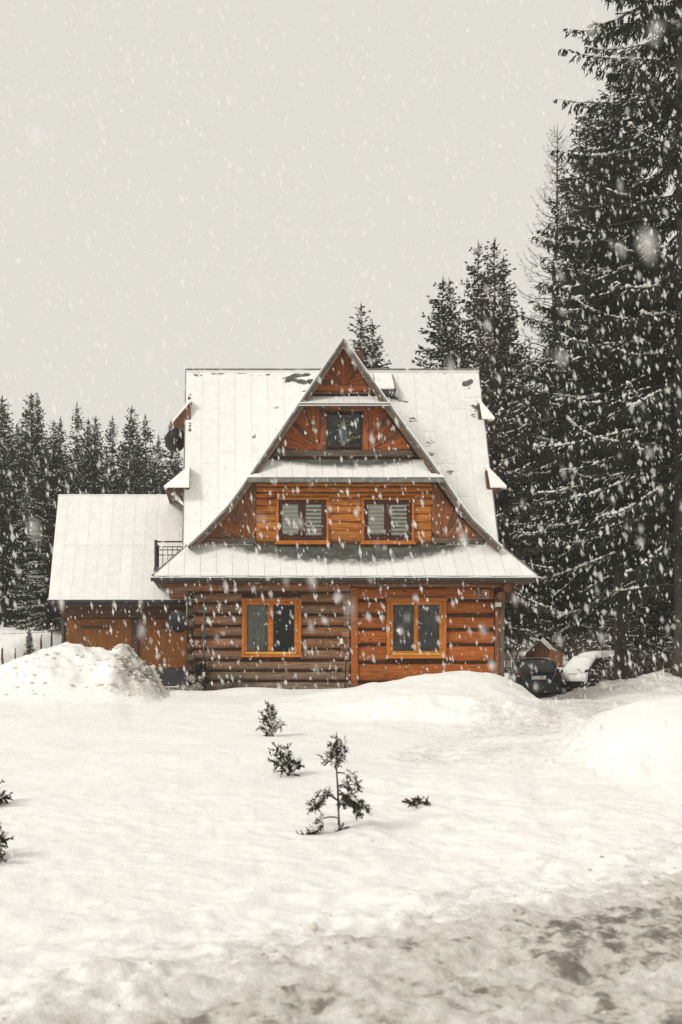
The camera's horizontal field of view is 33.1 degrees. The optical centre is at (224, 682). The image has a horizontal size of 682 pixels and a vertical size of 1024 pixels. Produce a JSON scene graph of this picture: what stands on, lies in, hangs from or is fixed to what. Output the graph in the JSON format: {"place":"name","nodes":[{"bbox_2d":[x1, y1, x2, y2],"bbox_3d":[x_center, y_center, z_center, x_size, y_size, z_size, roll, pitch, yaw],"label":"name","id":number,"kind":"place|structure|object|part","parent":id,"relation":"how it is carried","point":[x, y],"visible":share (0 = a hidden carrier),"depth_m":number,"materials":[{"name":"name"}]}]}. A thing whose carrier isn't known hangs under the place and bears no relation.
{"place":"outdoors","nodes":[
{"label":"outdoors","id":0,"kind":"place"},
{"bbox_2d":[0,0,676,610],"label":"sky","id":1,"kind":"structure","parent":0,"point":[275,64],"materials":[{"name":"white"}]},
{"bbox_2d":[0,617,681,1023],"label":"ground","id":2,"kind":"structure","parent":0,"point":[100,843],"depth_m":9.41,"materials":[{"name":"white snow"}]},
{"bbox_2d":[1,646,3,664],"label":"fence post","id":3,"kind":"object","parent":2,"relation":"on","point":[2,660],"visible":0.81,"depth_m":32.98,"materials":[{"name":"brown wood"}]},
{"bbox_2d":[0,822,13,862],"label":"fir sapling","id":4,"kind":"object","parent":2,"relation":"on","point":[3,835],"visible":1,"depth_m":9.06,"materials":[{"name":"green plant"}]},
{"bbox_2d":[0,778,13,804],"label":"fir sapling","id":5,"kind":"object","parent":2,"relation":"on","point":[3,796],"visible":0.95,"depth_m":11.61,"materials":[{"name":"green plant"}]},
{"bbox_2d":[0,475,15,612],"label":"spruce tree","id":6,"kind":"object","parent":2,"relation":"on","point":[1,559],"visible":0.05,"depth_m":58.01,"materials":[{"name":"green plant"}]},
{"bbox_2d":[0,395,21,565],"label":"spruce tree","id":7,"kind":"object","parent":2,"relation":"on","point":[4,421],"visible":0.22,"depth_m":71.81,"materials":[{"name":"green plant"}]},
{"bbox_2d":[3,423,24,485],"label":"spruce tree","id":8,"kind":"object","parent":2,"relation":"on","point":[17,428],"visible":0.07,"depth_m":75.92,"materials":[{"name":"green plant"}]},
{"bbox_2d":[1,459,41,618],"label":"spruce tree","id":9,"kind":"object","parent":2,"relation":"on","point":[11,478],"visible":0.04,"depth_m":59.89,"materials":[{"name":"green plant"}]},
{"bbox_2d":[0,434,43,626],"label":"spruce tree","id":10,"kind":"object","parent":2,"relation":"on","point":[7,549],"visible":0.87,"depth_m":49.86,"materials":[{"name":"green plant"}]},
{"bbox_2d":[0,479,46,623],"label":"spruce tree","id":11,"kind":"object","parent":2,"relation":"on","point":[27,508],"visible":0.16,"depth_m":54.91,"materials":[{"name":"green plant"}]},
{"bbox_2d":[22,629,35,654],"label":"young spruce","id":12,"kind":"object","parent":2,"relation":"on","point":[29,646],"visible":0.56,"depth_m":36.46,"materials":[{"name":"green plant"}]},
{"bbox_2d":[7,391,51,614],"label":"spruce tree","id":13,"kind":"object","parent":2,"relation":"on","point":[32,440],"visible":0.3,"depth_m":69.70,"materials":[{"name":"green plant"}]},
{"bbox_2d":[15,454,51,618],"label":"spruce tree","id":14,"kind":"object","parent":2,"relation":"on","point":[35,457],"visible":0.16,"depth_m":61.87,"materials":[{"name":"green plant"}]},
{"bbox_2d":[20,394,50,499],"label":"spruce tree","id":15,"kind":"object","parent":2,"relation":"on","point":[38,402],"visible":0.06,"depth_m":71.50,"materials":[{"name":"green plant"}]},
{"bbox_2d":[40,633,41,648],"bbox_3d":[-6.133,-1.031,38.000,0.081,1.245,0.081,0,0,22],"label":"fence post","id":16,"kind":"object","parent":2,"relation":"on","point":[40,640],"visible":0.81,"depth_m":37.97,"materials":[{"name":"brown wood"}]},
{"bbox_2d":[5,420,77,631],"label":"spruce tree","id":17,"kind":"object","parent":2,"relation":"on","point":[53,618],"visible":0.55,"depth_m":46.69,"materials":[{"name":"green plant"}]},
{"bbox_2d":[50,623,52,646],"bbox_3d":[-5.784,-1.027,38.000,0.081,1.929,0.081,0,0,-22],"label":"fence post","id":18,"kind":"object","parent":2,"relation":"on","point":[51,639],"visible":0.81,"depth_m":37.98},
{"bbox_2d":[48,416,70,509],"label":"spruce tree","id":19,"kind":"object","parent":2,"relation":"on","point":[60,425],"visible":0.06,"depth_m":71.98,"materials":[{"name":"green plant"}]},
{"bbox_2d":[38,454,81,618],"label":"spruce tree","id":20,"kind":"object","parent":2,"relation":"on","point":[70,481],"visible":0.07,"depth_m":59.91,"materials":[{"name":"green plant"}]},
{"bbox_2d":[50,449,98,569],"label":"spruce tree","id":21,"kind":"object","parent":2,"relation":"on","point":[80,472],"visible":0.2,"depth_m":63.87,"materials":[{"name":"green plant"}]},
{"bbox_2d":[64,403,94,493],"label":"spruce tree","id":22,"kind":"object","parent":2,"relation":"on","point":[76,442],"visible":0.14,"depth_m":70.92,"materials":[{"name":"green plant"}]},
{"bbox_2d":[4,644,164,698],"bbox_3d":[-4.014,-0.300,27.509,4.975,1.403,4.248,0,0,0],"label":"snow pile","id":23,"kind":"object","parent":2,"relation":"on","point":[129,694],"visible":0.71,"depth_m":26.74,"materials":[{"name":"white snow"}]},
{"bbox_2d":[75,418,100,490],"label":"spruce tree","id":24,"kind":"object","parent":2,"relation":"on","point":[87,433],"visible":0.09,"depth_m":73.90,"materials":[{"name":"green plant"}]},
{"bbox_2d":[82,416,112,493],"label":"spruce tree","id":25,"kind":"object","parent":2,"relation":"on","point":[95,457],"visible":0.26,"depth_m":72.77,"materials":[{"name":"green plant"}]},
{"bbox_2d":[94,448,122,493],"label":"spruce tree","id":26,"kind":"object","parent":2,"relation":"on","point":[106,480],"visible":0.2,"depth_m":64.00,"materials":[{"name":"green plant"}]},
{"bbox_2d":[103,416,125,492],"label":"spruce tree","id":27,"kind":"object","parent":2,"relation":"on","point":[112,433],"visible":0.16,"depth_m":74.85,"materials":[{"name":"green plant"}]},
{"bbox_2d":[47,494,187,690],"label":"garage","id":28,"kind":"structure","parent":2,"relation":"on","point":[94,579],"depth_m":31.65,"materials":[{"name":"metal"}]},
{"bbox_2d":[65,619,131,650],"bbox_3d":[-3.512,-1.090,31.678,1.837,1.372,0.060,0,0,0],"label":"door panel","id":29,"kind":"structure","parent":28,"relation":"in","point":[118,631],"depth_m":31.65,"materials":[{"name":"brown wood"}]},
{"bbox_2d":[139,619,186,667],"bbox_3d":[-1.719,-1.090,31.678,1.328,1.372,0.060,0,0,0],"label":"door panel","id":30,"kind":"structure","parent":28,"relation":"in","point":[162,646],"depth_m":31.65,"materials":[{"name":"brown wood"}]},
{"bbox_2d":[105,407,149,493],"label":"spruce tree","id":31,"kind":"object","parent":2,"relation":"on","point":[131,432],"visible":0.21,"depth_m":70.71,"materials":[{"name":"green plant"}]},
{"bbox_2d":[113,446,146,493],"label":"spruce tree","id":32,"kind":"object","parent":2,"relation":"on","point":[132,475],"visible":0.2,"depth_m":64.81,"materials":[{"name":"green plant"}]},
{"bbox_2d":[124,414,163,493],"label":"spruce tree","id":33,"kind":"object","parent":2,"relation":"on","point":[142,465],"visible":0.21,"depth_m":69.86,"materials":[{"name":"green plant"}]},
{"bbox_2d":[141,448,166,493],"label":"spruce tree","id":34,"kind":"object","parent":2,"relation":"on","point":[154,482],"visible":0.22,"depth_m":65.81,"materials":[{"name":"green plant"}]},
{"bbox_2d":[152,434,166,480],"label":"spruce tree","id":35,"kind":"object","parent":2,"relation":"on","point":[158,443],"visible":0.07,"depth_m":78.97,"materials":[{"name":"green plant"}]},
{"bbox_2d":[157,421,182,491],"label":"spruce tree","id":36,"kind":"object","parent":2,"relation":"on","point":[165,456],"visible":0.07,"depth_m":75.83,"materials":[{"name":"green plant"}]},
{"bbox_2d":[162,452,183,493],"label":"spruce tree","id":37,"kind":"object","parent":2,"relation":"on","point":[177,471],"visible":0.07,"depth_m":66.85,"materials":[{"name":"green plant"}]},
{"bbox_2d":[188,661,214,690],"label":"climbing plant","id":38,"kind":"object","parent":2,"relation":"on","point":[202,666],"visible":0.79,"depth_m":29.78,"materials":[{"name":"green plant"}]},
{"bbox_2d":[199,664,254,688],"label":"shrub","id":39,"kind":"object","parent":2,"relation":"on","point":[231,686],"visible":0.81,"depth_m":29.71,"materials":[{"name":"green plant"}]},
{"bbox_2d":[256,700,286,736],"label":"fir sapling","id":40,"kind":"object","parent":2,"relation":"on","point":[271,727],"visible":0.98,"depth_m":18.53,"materials":[{"name":"green plant"}]},
{"bbox_2d":[268,742,304,776],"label":"fir sapling","id":41,"kind":"object","parent":2,"relation":"on","point":[284,761],"visible":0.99,"depth_m":13.65,"materials":[{"name":"green plant"}]},
{"bbox_2d":[295,733,372,834],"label":"fir sapling","id":42,"kind":"object","parent":2,"relation":"on","point":[349,799],"visible":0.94,"depth_m":10.18,"materials":[{"name":"green plant"}]},
{"bbox_2d":[151,336,540,690],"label":"wooden house","id":43,"kind":"structure","parent":2,"relation":"on","point":[439,571],"depth_m":30.01,"materials":[{"name":"wood"}]},
{"bbox_2d":[165,428,183,451],"bbox_3d":[-1.386,-6.806,32.002,0.585,0.644,0.401,0,0,0],"label":"satellite dish","id":44,"kind":"object","parent":43,"relation":"attached to","point":[174,439],"visible":0.95,"depth_m":31.89,"materials":[{"name":"grey metal"}]},
{"bbox_2d":[168,602,187,632],"bbox_3d":[-1.212,-1.704,29.665,0.528,0.807,0.409,0,0,0],"label":"satellite dish","id":45,"kind":"object","parent":43,"relation":"attached to","point":[178,621],"visible":1,"depth_m":29.55,"materials":[{"name":"grey metal"}]},
{"bbox_2d":[187,598,205,676],"bbox_3d":[-0.730,-0.959,29.855,0.498,2.515,0.190,0,0,0],"label":"downspout","id":46,"kind":"object","parent":43,"relation":"attached to","point":[203,609],"visible":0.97,"depth_m":29.84,"materials":[{"name":"plastic"}]},
{"bbox_2d":[241,598,301,656],"bbox_3d":[1.233,-1.442,30.382,1.607,1.550,0.995,0,0,0],"label":"window","id":47,"kind":"structure","parent":43,"relation":"in","point":[267,631],"depth_m":30.06,"materials":[{"name":"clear glass"}]},
{"bbox_2d":[275,498,330,544],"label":"window","id":48,"kind":"structure","parent":43,"relation":"in","point":[294,510],"depth_m":29.95,"materials":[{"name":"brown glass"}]},
{"bbox_2d":[316,640,322,645],"bbox_3d":[2.498,-1.049,29.970,0.170,0.170,0.024,0,0,0],"label":"wooden plug","id":49,"kind":"object","parent":43,"relation":"attached to","point":[319,642],"visible":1,"depth_m":29.96,"materials":[{"name":"brown wood"}]},
{"bbox_2d":[338,418,346,444],"bbox_3d":[3.136,-6.642,30.161,0.236,0.750,0.247,0,0,20],"label":"statue","id":50,"kind":"object","parent":43,"relation":"on","point":[342,435],"visible":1,"depth_m":30.10,"materials":[{"name":"white ceramic"}]},
{"bbox_2d":[340,638,346,687],"bbox_3d":[3.122,-0.432,29.907,0.197,1.462,0.106,0,0,0],"label":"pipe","id":51,"kind":"object","parent":43,"relation":"attached to","point":[341,640],"visible":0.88,"depth_m":29.86,"materials":[{"name":"plastic"}]},
{"bbox_2d":[335,418,352,444],"bbox_3d":[3.156,-6.614,30.081,0.473,0.748,0.110,0,0,0],"label":"garland","id":52,"kind":"object","parent":43,"relation":"attached to","point":[342,420],"visible":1,"depth_m":30.07,"materials":[{"name":"green plant"}]},
{"bbox_2d":[204,597,494,598],"bbox_3d":[3.286,-2.227,29.855,7.634,0.050,0.041,0,0,0],"label":"facade cable","id":53,"kind":"object","parent":43,"relation":"attached to","point":[311,597],"visible":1,"depth_m":29.85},
{"bbox_2d":[354,416,360,439],"bbox_3d":[3.527,-6.737,30.136,0.223,0.627,0.155,0,0,10],"label":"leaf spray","id":54,"kind":"object","parent":43,"relation":"hanging from","point":[358,429],"visible":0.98,"depth_m":30.13,"materials":[{"name":"green plant"}]},
{"bbox_2d":[360,498,415,544],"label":"window","id":55,"kind":"structure","parent":43,"relation":"in","point":[377,520],"depth_m":29.95,"materials":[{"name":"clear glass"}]},
{"bbox_2d":[385,598,446,658],"bbox_3d":[5.050,-1.433,30.382,1.607,1.600,0.995,0,0,0],"label":"window","id":56,"kind":"structure","parent":43,"relation":"in","point":[427,627],"depth_m":30.05,"materials":[{"name":"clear glass"}]},
{"bbox_2d":[495,602,501,608],"bbox_3d":[7.152,-2.021,29.820,0.166,0.162,0.200,0,0,0],"label":"wall lamp","id":57,"kind":"object","parent":43,"relation":"attached to","point":[498,605],"visible":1,"depth_m":29.72,"materials":[{"name":"plastic"}]},
{"bbox_2d":[347,304,379,367],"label":"spruce tree","id":58,"kind":"object","parent":2,"relation":"on","point":[360,341],"visible":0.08,"depth_m":61.69,"materials":[{"name":"green plant"}]},
{"bbox_2d":[357,318,391,367],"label":"spruce tree","id":59,"kind":"object","parent":2,"relation":"on","point":[375,348],"visible":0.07,"depth_m":63.33,"materials":[{"name":"green plant"}]},
{"bbox_2d":[401,795,430,807],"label":"fir sapling","id":60,"kind":"object","parent":2,"relation":"on","point":[416,800],"visible":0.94,"depth_m":11.73,"materials":[{"name":"green plant"}]},
{"bbox_2d":[411,278,464,367],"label":"spruce tree","id":61,"kind":"object","parent":2,"relation":"on","point":[442,328],"visible":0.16,"depth_m":55.75,"materials":[{"name":"green plant"}]},
{"bbox_2d":[428,279,468,367],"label":"spruce tree","id":62,"kind":"object","parent":2,"relation":"on","point":[448,298],"visible":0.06,"depth_m":57.22,"materials":[{"name":"green plant"}]},
{"bbox_2d":[451,242,543,628],"bbox_3d":[12.473,-11.348,55.271,5.910,20.230,6.340,0,0,22],"label":"spruce tree","id":63,"kind":"object","parent":2,"relation":"on","point":[469,303],"visible":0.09,"depth_m":54.82,"materials":[{"name":"green plant"}]},
{"bbox_2d":[457,237,568,657],"bbox_3d":[12.095,-10.315,51.048,6.634,19.443,7.270,0,0,-19],"label":"spruce tree","id":64,"kind":"object","parent":2,"relation":"on","point":[496,443],"visible":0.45,"depth_m":50.47,"materials":[{"name":"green plant"}]},
{"bbox_2d":[504,654,521,672],"bbox_3d":[11.535,-0.753,46.517,1.369,0.841,0.057,0,0,0],"label":"picket fence","id":65,"kind":"object","parent":2,"relation":"on","point":[507,659],"visible":0.42,"depth_m":46.49,"materials":[{"name":"grey wood"}]},
{"bbox_2d":[480,255,555,643],"bbox_3d":[13.134,-10.576,53.464,4.590,19.161,4.828,0,0,32],"label":"spruce tree","id":66,"kind":"object","parent":2,"relation":"on","point":[525,555],"visible":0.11,"depth_m":53.07,"materials":[{"name":"green plant"}]},
{"bbox_2d":[504,658,561,695],"bbox_3d":[11.916,-0.144,44.014,2.184,1.601,4.259,0,0,9],"label":"parked car","id":67,"kind":"object","parent":2,"relation":"on","point":[537,675],"visible":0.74,"depth_m":42.12,"materials":[{"name":"paint"}]},
{"bbox_3d":[11.076,-0.639,43.283,0.234,0.433,0.865,0,0,9],"label":"side window","id":68,"kind":"part","parent":67,"relation":"part of","materials":[{"name":"grey glass"}]},
{"bbox_3d":[11.658,-0.651,42.386,1.197,0.384,0.365,0,0,9],"label":"rear window","id":69,"kind":"part","parent":67,"relation":"part of","materials":[{"name":"grey glass"}]},
{"bbox_2d":[512,634,556,657],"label":"garden shed","id":70,"kind":"structure","parent":2,"relation":"on","point":[541,650],"depth_m":49.99,"materials":[{"name":"brown wood"}]},
{"bbox_2d":[513,556,561,639],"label":"spruce tree","id":71,"kind":"object","parent":2,"relation":"on","point":[541,594],"visible":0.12,"depth_m":56.03,"materials":[{"name":"green plant"}]},
{"bbox_2d":[508,350,568,609],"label":"spruce tree","id":72,"kind":"object","parent":2,"relation":"on","point":[529,380],"visible":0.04,"depth_m":60.80,"materials":[{"name":"green plant"}]},
{"bbox_2d":[511,121,580,628],"bbox_3d":[16.660,-15.027,57.712,6.845,26.982,6.920,0,0,43],"label":"spruce tree","id":73,"kind":"object","parent":2,"relation":"on","point":[554,218],"visible":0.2,"depth_m":57.76,"materials":[{"name":"green plant"}]},
{"bbox_2d":[525,415,568,626],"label":"spruce tree","id":74,"kind":"object","parent":2,"relation":"on","point":[540,555],"depth_m":59.43,"materials":[{"name":"green plant"}]},
{"bbox_2d":[514,267,584,609],"bbox_3d":[17.611,-11.629,57.748,7.647,19.748,7.547,0,0,-33],"label":"spruce tree","id":75,"kind":"object","parent":2,"relation":"on","point":[547,384],"visible":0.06,"depth_m":57.46,"materials":[{"name":"green plant"}]},
{"bbox_2d":[550,649,562,666],"bbox_3d":[13.857,-0.799,47.513,0.527,1.193,0.047,0,0,0],"label":"plank screen","id":76,"kind":"object","parent":2,"relation":"on","point":[553,657],"visible":0.46,"depth_m":47.49,"materials":[{"name":"brown wood"}]},
{"bbox_2d":[526,602,613,660],"bbox_3d":[14.739,-2.144,49.415,4.199,2.831,3.652,0,0,43],"label":"bare bush","id":77,"kind":"object","parent":2,"relation":"on","point":[559,644],"visible":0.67,"depth_m":48.94,"materials":[{"name":"plant"}]},
{"bbox_2d":[557,547,583,639],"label":"spruce tree","id":78,"kind":"object","parent":2,"relation":"on","point":[569,600],"visible":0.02,"depth_m":55.97,"materials":[{"name":"green plant"}]},
{"bbox_2d":[532,393,612,651],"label":"spruce tree","id":79,"kind":"object","parent":2,"relation":"on","point":[575,605],"visible":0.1,"depth_m":52.93,"materials":[{"name":"green plant"}]},
{"bbox_2d":[508,96,642,650],"bbox_3d":[16.863,-13.786,52.307,8.815,26.212,8.932,0,0,33],"label":"spruce tree","id":80,"kind":"object","parent":2,"relation":"on","point":[570,191],"visible":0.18,"depth_m":51.99,"materials":[{"name":"green plant"}]},
{"bbox_2d":[551,623,613,660],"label":"bare bush","id":81,"kind":"object","parent":2,"relation":"on","point":[590,641],"visible":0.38,"depth_m":45.92,"materials":[{"name":"plant"}]},
{"bbox_2d":[561,529,610,611],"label":"spruce tree","id":82,"kind":"object","parent":2,"relation":"on","point":[575,599],"depth_m":55.27,"materials":[{"name":"green plant"}]},
{"bbox_2d":[511,62,676,679],"bbox_3d":[12.858,-9.841,36.985,6.931,21.334,6.810,0,0,16],"label":"spruce tree","id":83,"kind":"object","parent":2,"relation":"on","point":[587,372],"visible":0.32,"depth_m":36.80,"materials":[{"name":"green plant"}]},
{"bbox_2d":[560,650,627,691],"bbox_3d":[15.040,-0.345,44.157,4.259,1.785,2.184,0,0,-28],"label":"parked car","id":84,"kind":"object","parent":2,"relation":"on","point":[571,675],"visible":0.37,"depth_m":43.09,"materials":[{"name":"paint"}]},
{"bbox_3d":[14.622,-0.748,43.126,0.865,0.433,0.234,0,0,-28],"label":"side window","id":85,"kind":"part","parent":84,"relation":"part of","materials":[{"name":"grey glass"}]},
{"bbox_2d":[573,549,614,651],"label":"spruce tree","id":86,"kind":"object","parent":2,"relation":"on","point":[604,618],"visible":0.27,"depth_m":49.44,"materials":[{"name":"green plant"}]},
{"bbox_2d":[529,0,681,677],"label":"spruce tree","id":87,"kind":"object","parent":2,"relation":"on","point":[669,149],"visible":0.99,"depth_m":33.45,"materials":[{"name":"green plant"}]},
{"bbox_2d":[576,641,635,686],"bbox_3d":[14.358,-0.473,41.907,2.373,2.416,3.451,0,0,-36],"label":"bare bush","id":88,"kind":"object","parent":2,"relation":"on","point":[600,678],"visible":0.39,"depth_m":42.14,"materials":[{"name":"plant"}]},
{"bbox_2d":[541,216,675,652],"bbox_3d":[16.097,-9.113,44.977,7.341,19.748,7.245,0,0,34],"label":"spruce tree","id":89,"kind":"object","parent":2,"relation":"on","point":[607,572],"visible":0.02,"depth_m":45.36,"materials":[{"name":"green plant"}]},
{"bbox_2d":[543,670,681,699],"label":"berm clods","id":90,"kind":"object","parent":2,"relation":"on","point":[621,685],"visible":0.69,"depth_m":32.59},
{"bbox_2d":[596,585,631,657],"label":"spruce tree","id":91,"kind":"object","parent":2,"relation":"on","point":[611,633],"visible":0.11,"depth_m":46.99,"materials":[{"name":"green plant"}]},
{"bbox_2d":[585,629,672,680],"bbox_3d":[14.602,-0.606,39.899,3.739,2.618,2.571,0,0,15],"label":"bare bush","id":92,"kind":"object","parent":2,"relation":"on","point":[656,637],"visible":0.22,"depth_m":39.79,"materials":[{"name":"plant"}]},
{"bbox_2d":[586,623,671,677],"bbox_3d":[15.293,-0.816,42.661,4.314,3.020,2.966,0,0,-41],"label":"bare bush","id":93,"kind":"object","parent":2,"relation":"on","point":[627,655],"visible":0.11,"depth_m":42.50,"materials":[{"name":"black plant"}]},
{"bbox_2d":[594,643,664,677],"bbox_3d":[13.789,-0.368,37.699,2.876,2.014,1.978,0,0,-24],"label":"bare bush","id":94,"kind":"object","parent":2,"relation":"on","point":[634,668],"visible":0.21,"depth_m":37.73,"materials":[{"name":"plant"}]},
{"bbox_2d":[610,584,652,678],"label":"spruce tree","id":95,"kind":"object","parent":2,"relation":"on","point":[633,623],"visible":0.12,"depth_m":42.82,"materials":[{"name":"green plant"}]},
{"bbox_2d":[604,626,665,673],"bbox_3d":[15.697,-0.674,40.040,3.652,2.831,4.199,0,0,-15],"label":"bare bush","id":96,"kind":"object","parent":2,"relation":"on","point":[639,650],"visible":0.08,"depth_m":40.41,"materials":[{"name":"black plant"}]},
{"bbox_2d":[607,464,672,654],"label":"spruce tree","id":97,"kind":"object","parent":2,"relation":"on","point":[644,598],"visible":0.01,"depth_m":45.65,"materials":[{"name":"green plant"}]},
{"bbox_2d":[611,630,672,676],"bbox_3d":[14.045,-0.642,36.819,2.870,2.224,3.299,0,0,8],"label":"bare bush","id":98,"kind":"object","parent":2,"relation":"on","point":[651,666],"visible":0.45,"depth_m":36.55,"materials":[{"name":"plant"}]},
{"bbox_2d":[627,551,669,651],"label":"spruce tree","id":99,"kind":"object","parent":2,"relation":"on","point":[647,616],"visible":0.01,"depth_m":45.79,"materials":[{"name":"green plant"}]},
{"bbox_2d":[627,618,673,672],"bbox_3d":[14.744,-0.973,35.608,3.131,2.426,3.599,0,0,-30],"label":"bare bush","id":100,"kind":"object","parent":2,"relation":"on","point":[667,650],"visible":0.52,"depth_m":36.12,"materials":[{"name":"brown plant"}]},
{"bbox_2d":[627,552,674,675],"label":"spruce tree","id":101,"kind":"object","parent":2,"relation":"on","point":[658,615],"visible":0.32,"depth_m":40.42,"materials":[{"name":"green plant"}]},
{"bbox_2d":[643,642,671,672],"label":"bare bush","id":102,"kind":"object","parent":2,"relation":"on","point":[661,662],"visible":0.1,"depth_m":37.53,"materials":[{"name":"black plant"}]},
{"bbox_2d":[648,577,674,673],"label":"spruce tree","id":103,"kind":"object","parent":2,"relation":"on","point":[668,630],"visible":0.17,"depth_m":38.66,"materials":[{"name":"green plant"}]},
{"bbox_2d":[649,554,674,652],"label":"spruce tree","id":104,"kind":"object","parent":2,"relation":"on","point":[668,616],"visible":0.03,"depth_m":44.34,"materials":[{"name":"green plant"}]},
{"bbox_2d":[0,0,681,1019],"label":"falling snow","id":105,"kind":"structure","parent":0,"point":[654,30],"depth_m":11.03,"materials":[{"name":"white snow"}]},
{"bbox_2d":[351,435,359,444],"bbox_3d":[3.479,-6.410,30.111,0.304,0.286,0.180,0,0,0],"label":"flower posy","id":106,"kind":"object","parent":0,"point":[354,441],"visible":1,"depth_m":30.08,"materials":[{"name":"green plant"}]}
]}

